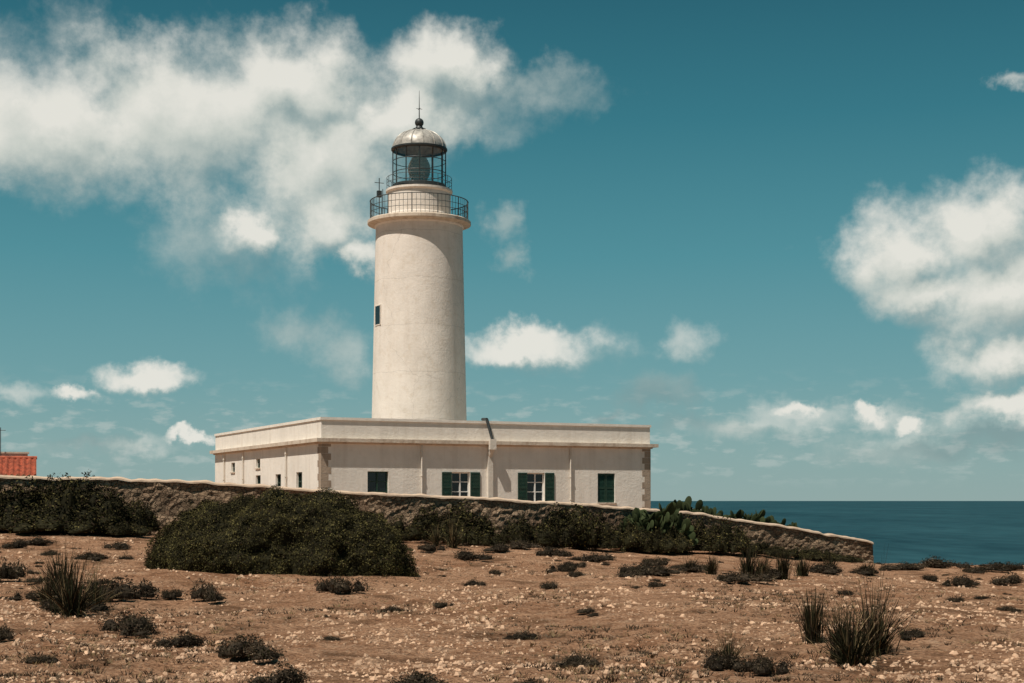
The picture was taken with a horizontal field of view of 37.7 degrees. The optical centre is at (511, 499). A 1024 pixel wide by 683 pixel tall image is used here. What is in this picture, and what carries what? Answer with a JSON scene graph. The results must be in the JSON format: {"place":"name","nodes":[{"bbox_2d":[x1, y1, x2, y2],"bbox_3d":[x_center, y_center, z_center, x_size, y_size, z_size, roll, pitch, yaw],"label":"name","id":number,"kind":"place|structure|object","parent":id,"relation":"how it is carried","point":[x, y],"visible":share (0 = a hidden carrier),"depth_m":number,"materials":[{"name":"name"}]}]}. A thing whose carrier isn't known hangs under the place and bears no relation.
{"place":"outdoors","nodes":[
{"label":"outdoors","id":0,"kind":"place"},
{"bbox_2d":[0,530,1023,682],"bbox_3d":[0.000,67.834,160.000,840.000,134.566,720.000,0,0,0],"label":"ground","id":1,"kind":"structure","parent":0,"point":[542,612],"depth_m":23.23,"materials":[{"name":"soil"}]},
{"bbox_2d":[0,481,14,517],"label":"shrub","id":2,"kind":"object","parent":1,"relation":"on","point":[3,497],"visible":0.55,"depth_m":46.44,"materials":[{"name":"green plant"}]},
{"bbox_2d":[0,623,16,639],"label":"shrub","id":3,"kind":"object","parent":1,"relation":"on","point":[6,633],"visible":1,"depth_m":19.58,"materials":[{"name":"green plant"}]},
{"bbox_2d":[0,556,29,579],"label":"shrub","id":4,"kind":"object","parent":1,"relation":"on","point":[11,572],"visible":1,"depth_m":29.82,"materials":[{"name":"green plant"}]},
{"bbox_2d":[0,538,30,547],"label":"shrub","id":5,"kind":"object","parent":1,"relation":"on","point":[19,544],"visible":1,"depth_m":39.89,"materials":[{"name":"green plant"}]},
{"bbox_2d":[0,427,36,475],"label":"house","id":6,"kind":"structure","parent":1,"relation":"on","point":[18,463],"depth_m":106.39,"materials":[{"name":"tile"}]},
{"bbox_2d":[5,590,41,599],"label":"shrub","id":7,"kind":"object","parent":1,"relation":"on","point":[17,596],"visible":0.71,"depth_m":25.80,"materials":[{"name":"green plant"}]},
{"bbox_2d":[0,475,49,518],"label":"shrub","id":8,"kind":"object","parent":1,"relation":"on","point":[23,497],"visible":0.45,"depth_m":46.81,"materials":[{"name":"green plant"}]},
{"bbox_2d":[0,503,70,532],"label":"shrub","id":9,"kind":"object","parent":1,"relation":"on","point":[31,520],"visible":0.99,"depth_m":45.54,"materials":[{"name":"green plant"}]},
{"bbox_2d":[14,535,57,544],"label":"shrub","id":10,"kind":"object","parent":1,"relation":"on","point":[38,540],"visible":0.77,"depth_m":41.55,"materials":[{"name":"green plant"}]},
{"bbox_2d":[21,653,61,663],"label":"shrub","id":11,"kind":"object","parent":1,"relation":"on","point":[41,659],"visible":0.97,"depth_m":17.50,"materials":[{"name":"green plant"}]},
{"bbox_2d":[22,555,74,604],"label":"grass tuft","id":12,"kind":"object","parent":1,"relation":"on","point":[48,585],"visible":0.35,"depth_m":25.46,"materials":[{"name":"plant"}]},
{"bbox_2d":[33,472,82,514],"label":"shrub","id":13,"kind":"object","parent":1,"relation":"on","point":[49,498],"visible":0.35,"depth_m":47.29,"materials":[{"name":"green plant"}]},
{"bbox_2d":[29,537,99,596],"bbox_3d":[-8.206,1.231,26.936,1.515,1.200,1.083,0,0,27],"label":"grass tuft","id":14,"kind":"object","parent":1,"relation":"on","point":[54,568],"visible":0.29,"depth_m":26.78,"materials":[{"name":"plant"}]},
{"bbox_2d":[36,591,114,611],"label":"shrub","id":15,"kind":"object","parent":1,"relation":"on","point":[103,607],"visible":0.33,"depth_m":23.76,"materials":[{"name":"green plant"}]},
{"bbox_2d":[24,531,132,616],"bbox_3d":[-6.677,1.309,23.218,2.120,1.747,2.022,0,0,-28],"label":"grass tuft","id":16,"kind":"object","parent":1,"relation":"on","point":[72,606],"visible":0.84,"depth_m":23.10,"materials":[{"name":"plant"}]},
{"bbox_2d":[47,469,111,522],"bbox_3d":[-13.453,-0.017,47.741,2.625,1.967,2.984,0,0,28],"label":"shrub","id":17,"kind":"object","parent":1,"relation":"on","point":[81,493],"visible":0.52,"depth_m":47.16,"materials":[{"name":"green plant"}]},
{"bbox_2d":[70,550,107,559],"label":"shrub","id":18,"kind":"object","parent":1,"relation":"on","point":[93,556],"visible":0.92,"depth_m":36.06,"materials":[{"name":"green plant"}]},
{"bbox_2d":[53,502,126,533],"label":"shrub","id":19,"kind":"object","parent":1,"relation":"on","point":[86,521],"visible":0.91,"depth_m":46.22,"materials":[{"name":"green plant"}]},
{"bbox_2d":[73,549,132,611],"bbox_3d":[-6.707,1.430,24.349,1.406,1.336,1.424,0,0,1],"label":"grass tuft","id":20,"kind":"object","parent":1,"relation":"on","point":[95,595],"visible":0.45,"depth_m":24.36,"materials":[{"name":"plant"}]},
{"bbox_2d":[101,541,131,549],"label":"shrub","id":21,"kind":"object","parent":1,"relation":"on","point":[117,545],"visible":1,"depth_m":40.66,"materials":[{"name":"green plant"}]},
{"bbox_2d":[88,483,144,523],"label":"shrub","id":22,"kind":"object","parent":1,"relation":"on","point":[113,506],"visible":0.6,"depth_m":47.25,"materials":[{"name":"green plant"}]},
{"bbox_2d":[82,575,162,600],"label":"shrub","id":23,"kind":"object","parent":1,"relation":"on","point":[126,591],"visible":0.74,"depth_m":26.18,"materials":[{"name":"green plant"}]},
{"bbox_2d":[98,520,154,535],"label":"shrub","id":24,"kind":"object","parent":1,"relation":"on","point":[124,528],"visible":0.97,"depth_m":46.69,"materials":[{"name":"green plant"}]},
{"bbox_2d":[96,607,160,636],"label":"shrub","id":25,"kind":"object","parent":1,"relation":"on","point":[134,625],"visible":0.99,"depth_m":21.06,"materials":[{"name":"green plant"}]},
{"bbox_2d":[126,495,162,531],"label":"shrub","id":26,"kind":"object","parent":1,"relation":"on","point":[149,518],"visible":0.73,"depth_m":48.18,"materials":[{"name":"green plant"}]},
{"bbox_2d":[160,586,184,598],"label":"shrub","id":27,"kind":"object","parent":1,"relation":"on","point":[172,594],"visible":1,"depth_m":26.96,"materials":[{"name":"green plant"}]},
{"bbox_2d":[151,631,210,646],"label":"shrub","id":28,"kind":"object","parent":1,"relation":"on","point":[188,639],"visible":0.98,"depth_m":19.09,"materials":[{"name":"green plant"}]},
{"bbox_2d":[186,581,227,601],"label":"shrub","id":29,"kind":"object","parent":1,"relation":"on","point":[204,592],"visible":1,"depth_m":26.52,"materials":[{"name":"green plant"}]},
{"bbox_2d":[215,632,286,662],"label":"shrub","id":30,"kind":"object","parent":1,"relation":"on","point":[254,648],"visible":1,"depth_m":17.50,"materials":[{"name":"green plant"}]},
{"bbox_2d":[243,661,310,682],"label":"shrub","id":31,"kind":"object","parent":1,"relation":"on","point":[288,675],"visible":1,"depth_m":14.79,"materials":[{"name":"green plant"}]},
{"bbox_2d":[143,484,421,576],"bbox_3d":[-5.180,1.161,33.803,6.349,3.035,3.763,2,0,0],"label":"shrub","id":32,"kind":"object","parent":1,"relation":"on","point":[326,532],"visible":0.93,"depth_m":32.66,"materials":[{"name":"green plant"}]},
{"bbox_2d":[311,572,368,593],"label":"shrub","id":33,"kind":"object","parent":1,"relation":"on","point":[336,585],"visible":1,"depth_m":29.14,"materials":[{"name":"green plant"}]},
{"bbox_2d":[388,513,424,541],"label":"shrub","id":34,"kind":"object","parent":1,"relation":"on","point":[411,533],"visible":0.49,"depth_m":50.95,"materials":[{"name":"green plant"}]},
{"bbox_2d":[381,667,448,682],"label":"shrub","id":35,"kind":"object","parent":1,"relation":"on","point":[414,677],"visible":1,"depth_m":14.54,"materials":[{"name":"green plant"}]},
{"bbox_2d":[406,502,445,541],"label":"shrub","id":36,"kind":"object","parent":1,"relation":"on","point":[421,520],"visible":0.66,"depth_m":51.40,"materials":[{"name":"green plant"}]},
{"bbox_2d":[416,541,448,550],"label":"shrub","id":37,"kind":"object","parent":1,"relation":"on","point":[429,547],"visible":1,"depth_m":44.65,"materials":[{"name":"green plant"}]},
{"bbox_2d":[210,96,658,508],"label":"lighthouse","id":38,"kind":"object","parent":1,"relation":"on","point":[418,432],"visible":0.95,"depth_m":88.27,"materials":[{"name":"paint"}]},
{"bbox_2d":[368,471,387,492],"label":"window","id":39,"kind":"structure","parent":38,"relation":"in","point":[377,481],"depth_m":81.52,"materials":[{"name":"black glass"}]},
{"bbox_2d":[442,472,479,499],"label":"window","id":40,"kind":"structure","parent":38,"relation":"in","point":[457,483],"depth_m":83.62,"materials":[{"name":"white paint"}]},
{"bbox_2d":[518,473,553,500],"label":"window","id":41,"kind":"structure","parent":38,"relation":"in","point":[531,488],"depth_m":85.58,"materials":[{"name":"white paint"}]},
{"bbox_2d":[597,473,616,503],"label":"window","id":42,"kind":"structure","parent":38,"relation":"in","point":[605,481],"depth_m":87.45,"materials":[{"name":"green paint"}]},
{"bbox_2d":[423,514,445,545],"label":"grass tuft","id":43,"kind":"object","parent":1,"relation":"on","point":[436,539],"visible":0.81,"depth_m":48.94,"materials":[{"name":"plant"}]},
{"bbox_2d":[0,475,873,562],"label":"boundary wall","id":44,"kind":"structure","parent":1,"relation":"on","point":[169,498],"depth_m":52.88,"materials":[{"name":"stone"}]},
{"bbox_2d":[437,505,471,549],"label":"grass tuft","id":45,"kind":"object","parent":1,"relation":"on","point":[451,540],"visible":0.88,"depth_m":48.72,"materials":[{"name":"plant"}]},
{"bbox_2d":[437,498,499,542],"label":"shrub","id":46,"kind":"object","parent":1,"relation":"on","point":[465,516],"visible":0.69,"depth_m":51.84,"materials":[{"name":"green plant"}]},
{"bbox_2d":[453,547,493,560],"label":"shrub","id":47,"kind":"object","parent":1,"relation":"on","point":[464,554],"visible":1,"depth_m":40.18,"materials":[{"name":"green plant"}]},
{"bbox_2d":[465,514,505,546],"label":"shrub","id":48,"kind":"object","parent":1,"relation":"on","point":[477,537],"visible":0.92,"depth_m":51.46,"materials":[{"name":"green plant"}]},
{"bbox_2d":[481,543,512,551],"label":"shrub","id":49,"kind":"object","parent":1,"relation":"on","point":[499,547],"visible":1,"depth_m":47.90,"materials":[{"name":"green plant"}]},
{"bbox_2d":[497,513,539,544],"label":"shrub","id":50,"kind":"object","parent":1,"relation":"on","point":[520,530],"visible":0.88,"depth_m":52.81,"materials":[{"name":"green plant"}]},
{"bbox_2d":[503,631,540,640],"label":"shrub","id":51,"kind":"object","parent":1,"relation":"on","point":[525,635],"visible":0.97,"depth_m":20.63,"materials":[{"name":"green plant"}]},
{"bbox_2d":[508,539,543,548],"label":"shrub","id":52,"kind":"object","parent":1,"relation":"on","point":[520,544],"visible":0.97,"depth_m":49.64,"materials":[{"name":"green plant"}]},
{"bbox_2d":[530,523,556,546],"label":"shrub","id":53,"kind":"object","parent":1,"relation":"on","point":[542,538],"visible":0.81,"depth_m":52.70,"materials":[{"name":"green plant"}]},
{"bbox_2d":[539,580,561,588],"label":"shrub","id":54,"kind":"object","parent":1,"relation":"on","point":[549,585],"visible":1,"depth_m":30.87,"materials":[{"name":"green plant"}]},
{"bbox_2d":[534,546,575,557],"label":"shrub","id":55,"kind":"object","parent":1,"relation":"on","point":[551,552],"visible":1,"depth_m":44.44,"materials":[{"name":"green plant"}]},
{"bbox_2d":[534,502,583,547],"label":"shrub","id":56,"kind":"object","parent":1,"relation":"on","point":[565,531],"visible":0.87,"depth_m":53.45,"materials":[{"name":"green plant"}]},
{"bbox_2d":[544,561,578,572],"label":"shrub","id":57,"kind":"object","parent":1,"relation":"on","point":[565,567],"visible":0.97,"depth_m":35.52,"materials":[{"name":"green plant"}]},
{"bbox_2d":[544,503,599,547],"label":"shrub","id":58,"kind":"object","parent":1,"relation":"on","point":[589,530],"visible":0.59,"depth_m":53.82,"materials":[{"name":"green plant"}]},
{"bbox_2d":[551,650,603,666],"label":"shrub","id":59,"kind":"object","parent":1,"relation":"on","point":[574,660],"visible":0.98,"depth_m":17.42,"materials":[{"name":"green plant"}]},
{"bbox_2d":[580,551,616,561],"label":"shrub","id":60,"kind":"object","parent":1,"relation":"on","point":[599,558],"visible":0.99,"depth_m":44.59,"materials":[{"name":"green plant"}]},
{"bbox_2d":[578,511,625,549],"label":"shrub","id":61,"kind":"object","parent":1,"relation":"on","point":[609,538],"visible":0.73,"depth_m":53.96,"materials":[{"name":"green plant"}]},
{"bbox_2d":[609,517,640,548],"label":"shrub","id":62,"kind":"object","parent":1,"relation":"on","point":[629,533],"visible":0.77,"depth_m":54.94,"materials":[{"name":"green plant"}]},
{"bbox_2d":[615,561,655,577],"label":"shrub","id":63,"kind":"object","parent":1,"relation":"on","point":[638,570],"visible":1,"depth_m":35.27,"materials":[{"name":"green plant"}]},
{"bbox_2d":[616,526,659,552],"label":"shrub","id":64,"kind":"object","parent":1,"relation":"on","point":[641,533],"visible":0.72,"depth_m":54.84,"materials":[{"name":"green plant"}]},
{"bbox_2d":[620,512,669,551],"bbox_3d":[4.863,1.300,55.928,1.828,1.728,1.686,0,0,43],"label":"prickly pear","id":65,"kind":"object","parent":1,"relation":"on","point":[648,523],"visible":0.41,"depth_m":55.58,"materials":[{"name":"green plant"}]},
{"bbox_2d":[637,555,671,566],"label":"shrub","id":66,"kind":"object","parent":1,"relation":"on","point":[660,561],"visible":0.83,"depth_m":42.23,"materials":[{"name":"green plant"}]},
{"bbox_2d":[641,529,677,552],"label":"shrub","id":67,"kind":"object","parent":1,"relation":"on","point":[662,543],"visible":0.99,"depth_m":54.69,"materials":[{"name":"green plant"}]},
{"bbox_2d":[628,501,697,552],"bbox_3d":[5.447,1.159,56.170,2.165,2.220,2.348,0,0,-41],"label":"prickly pear","id":68,"kind":"object","parent":1,"relation":"on","point":[663,516],"visible":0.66,"depth_m":55.82,"materials":[{"name":"green plant"}]},
{"bbox_2d":[641,563,685,574],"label":"shrub","id":69,"kind":"object","parent":1,"relation":"on","point":[661,570],"visible":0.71,"depth_m":36.33,"materials":[{"name":"green plant"}]},
{"bbox_2d":[660,527,693,552],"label":"shrub","id":70,"kind":"object","parent":1,"relation":"on","point":[683,544],"visible":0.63,"depth_m":55.35,"materials":[{"name":"green plant"}]},
{"bbox_2d":[673,514,704,551],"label":"shrub","id":71,"kind":"object","parent":1,"relation":"on","point":[699,535],"visible":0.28,"depth_m":56.41,"materials":[{"name":"green plant"}]},
{"bbox_2d":[675,559,707,570],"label":"shrub","id":72,"kind":"object","parent":1,"relation":"on","point":[694,568],"visible":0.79,"depth_m":38.12,"materials":[{"name":"green plant"}]},
{"bbox_2d":[673,496,721,515],"bbox_3d":[7.158,0.959,60.583,2.312,2.262,1.831,0,0,-11],"label":"prickly pear","id":73,"kind":"object","parent":1,"relation":"on","point":[686,505],"visible":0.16,"depth_m":60.21,"materials":[{"name":"green plant"}]},
{"bbox_2d":[675,516,726,551],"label":"shrub","id":74,"kind":"object","parent":1,"relation":"on","point":[709,542],"visible":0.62,"depth_m":56.33,"materials":[{"name":"green plant"}]},
{"bbox_2d":[698,548,722,574],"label":"grass tuft","id":75,"kind":"object","parent":1,"relation":"on","point":[711,567],"visible":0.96,"depth_m":37.51,"materials":[{"name":"plant"}]},
{"bbox_2d":[699,649,746,670],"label":"shrub","id":76,"kind":"object","parent":1,"relation":"on","point":[716,662],"visible":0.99,"depth_m":16.62,"materials":[{"name":"green plant"}]},
{"bbox_2d":[700,612,753,662],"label":"grass tuft","id":77,"kind":"object","parent":1,"relation":"on","point":[731,650],"visible":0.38,"depth_m":17.08,"materials":[{"name":"plant"}]},
{"bbox_2d":[707,514,747,552],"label":"shrub","id":78,"kind":"object","parent":1,"relation":"on","point":[723,530],"visible":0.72,"depth_m":57.09,"materials":[{"name":"green plant"}]},
{"bbox_2d":[722,509,751,520],"bbox_3d":[9.062,1.218,61.421,1.643,1.685,1.782,0,0,-21],"label":"prickly pear","id":79,"kind":"object","parent":1,"relation":"on","point":[739,514],"visible":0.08,"depth_m":60.98,"materials":[{"name":"green plant"}]},
{"bbox_2d":[717,524,757,553],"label":"shrub","id":80,"kind":"object","parent":1,"relation":"on","point":[740,533],"visible":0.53,"depth_m":57.30,"materials":[{"name":"green plant"}]},
{"bbox_2d":[711,570,780,582],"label":"shrub","id":81,"kind":"object","parent":1,"relation":"on","point":[736,577],"visible":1,"depth_m":33.63,"materials":[{"name":"green plant"}]},
{"bbox_2d":[725,533,776,576],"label":"grass tuft","id":82,"kind":"object","parent":1,"relation":"on","point":[748,566],"visible":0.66,"depth_m":35.42,"materials":[{"name":"plant"}]},
{"bbox_2d":[734,509,774,522],"bbox_3d":[9.803,1.262,61.811,1.889,1.787,1.742,0,0,32],"label":"prickly pear","id":83,"kind":"object","parent":1,"relation":"on","point":[756,517],"visible":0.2,"depth_m":61.49,"materials":[{"name":"green plant"}]},
{"bbox_2d":[736,539,778,554],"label":"shrub","id":84,"kind":"object","parent":1,"relation":"on","point":[764,549],"visible":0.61,"depth_m":58.00,"materials":[{"name":"green plant"}]},
{"bbox_2d":[755,553,772,575],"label":"grass tuft","id":85,"kind":"object","parent":1,"relation":"on","point":[764,568],"visible":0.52,"depth_m":36.22,"materials":[{"name":"plant"}]},
{"bbox_2d":[740,650,793,675],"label":"shrub","id":86,"kind":"object","parent":1,"relation":"on","point":[762,666],"visible":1,"depth_m":16.24,"materials":[{"name":"green plant"}]},
{"bbox_2d":[768,544,798,579],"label":"grass tuft","id":87,"kind":"object","parent":1,"relation":"on","point":[783,564],"visible":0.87,"depth_m":36.63,"materials":[{"name":"plant"}]},
{"bbox_2d":[769,544,800,556],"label":"shrub","id":88,"kind":"object","parent":1,"relation":"on","point":[795,552],"visible":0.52,"depth_m":58.74,"materials":[{"name":"green plant"}]},
{"bbox_2d":[790,551,815,576],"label":"grass tuft","id":89,"kind":"object","parent":1,"relation":"on","point":[802,569],"visible":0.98,"depth_m":37.72,"materials":[{"name":"plant"}]},
{"bbox_2d":[789,571,830,644],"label":"grass tuft","id":90,"kind":"object","parent":1,"relation":"on","point":[809,619],"visible":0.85,"depth_m":19.64,"materials":[{"name":"plant"}]},
{"bbox_2d":[794,546,828,559],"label":"shrub","id":91,"kind":"object","parent":1,"relation":"on","point":[813,553],"visible":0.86,"depth_m":59.44,"materials":[{"name":"green plant"}]},
{"bbox_2d":[808,561,845,572],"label":"shrub","id":92,"kind":"object","parent":1,"relation":"on","point":[819,568],"visible":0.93,"depth_m":45.69,"materials":[{"name":"green plant"}]},
{"bbox_2d":[792,592,875,659],"bbox_3d":[3.865,1.504,17.857,1.021,0.865,0.723,0,0,-15],"label":"grass tuft","id":93,"kind":"object","parent":1,"relation":"on","point":[844,624],"visible":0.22,"depth_m":17.90,"materials":[{"name":"plant"}]},
{"bbox_2d":[847,565,880,574],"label":"shrub","id":94,"kind":"object","parent":1,"relation":"on","point":[867,571],"visible":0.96,"depth_m":46.47,"materials":[{"name":"green plant"}]},
{"bbox_2d":[794,580,944,667],"bbox_3d":[3.994,1.548,17.618,1.810,1.358,1.935,0,0,-6],"label":"grass tuft","id":95,"kind":"object","parent":1,"relation":"on","point":[854,654],"visible":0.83,"depth_m":17.41,"materials":[{"name":"plant"}]},
{"bbox_2d":[813,544,939,660],"bbox_3d":[4.523,1.437,18.517,1.885,1.847,2.300,0,0,-42],"label":"grass tuft","id":96,"kind":"object","parent":1,"relation":"on","point":[883,640],"visible":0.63,"depth_m":18.48,"materials":[{"name":"plant"}]},
{"bbox_2d":[880,561,926,569],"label":"shrub","id":97,"kind":"object","parent":1,"relation":"on","point":[901,566],"visible":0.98,"depth_m":56.72,"materials":[{"name":"green plant"}]},
{"bbox_2d":[896,628,927,638],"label":"shrub","id":98,"kind":"object","parent":1,"relation":"on","point":[915,632],"visible":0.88,"depth_m":20.07,"materials":[{"name":"green plant"}]},
{"bbox_2d":[919,555,975,567],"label":"shrub","id":99,"kind":"object","parent":1,"relation":"on","point":[934,563],"visible":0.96,"depth_m":59.22,"materials":[{"name":"green plant"}]},
{"bbox_2d":[940,574,980,585],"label":"shrub","id":100,"kind":"object","parent":1,"relation":"on","point":[963,580],"visible":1,"depth_m":36.25,"materials":[{"name":"green plant"}]},
{"bbox_2d":[957,566,987,573],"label":"shrub","id":101,"kind":"object","parent":1,"relation":"on","point":[970,569],"visible":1,"depth_m":55.15,"materials":[{"name":"green plant"}]},
{"bbox_2d":[980,560,1023,571],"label":"shrub","id":102,"kind":"object","parent":1,"relation":"on","point":[1001,567],"visible":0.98,"depth_m":56.21,"materials":[{"name":"green plant"}]},
{"bbox_2d":[989,571,1023,584],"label":"shrub","id":103,"kind":"object","parent":1,"relation":"on","point":[1012,579],"visible":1,"depth_m":40.83,"materials":[{"name":"green plant"}]},
{"bbox_2d":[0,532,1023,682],"bbox_3d":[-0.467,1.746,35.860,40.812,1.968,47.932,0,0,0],"label":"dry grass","id":104,"kind":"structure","parent":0,"point":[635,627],"depth_m":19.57,"materials":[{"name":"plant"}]},
{"bbox_2d":[0,0,1023,500],"label":"sky","id":105,"kind":"structure","parent":0,"point":[782,241],"materials":[{"name":"blue"}]},
{"bbox_2d":[650,501,1023,564],"bbox_3d":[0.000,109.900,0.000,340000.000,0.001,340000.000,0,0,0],"label":"sea","id":106,"kind":"structure","parent":0,"point":[974,532],"depth_m":7015.04,"materials":[{"name":"liquid"}]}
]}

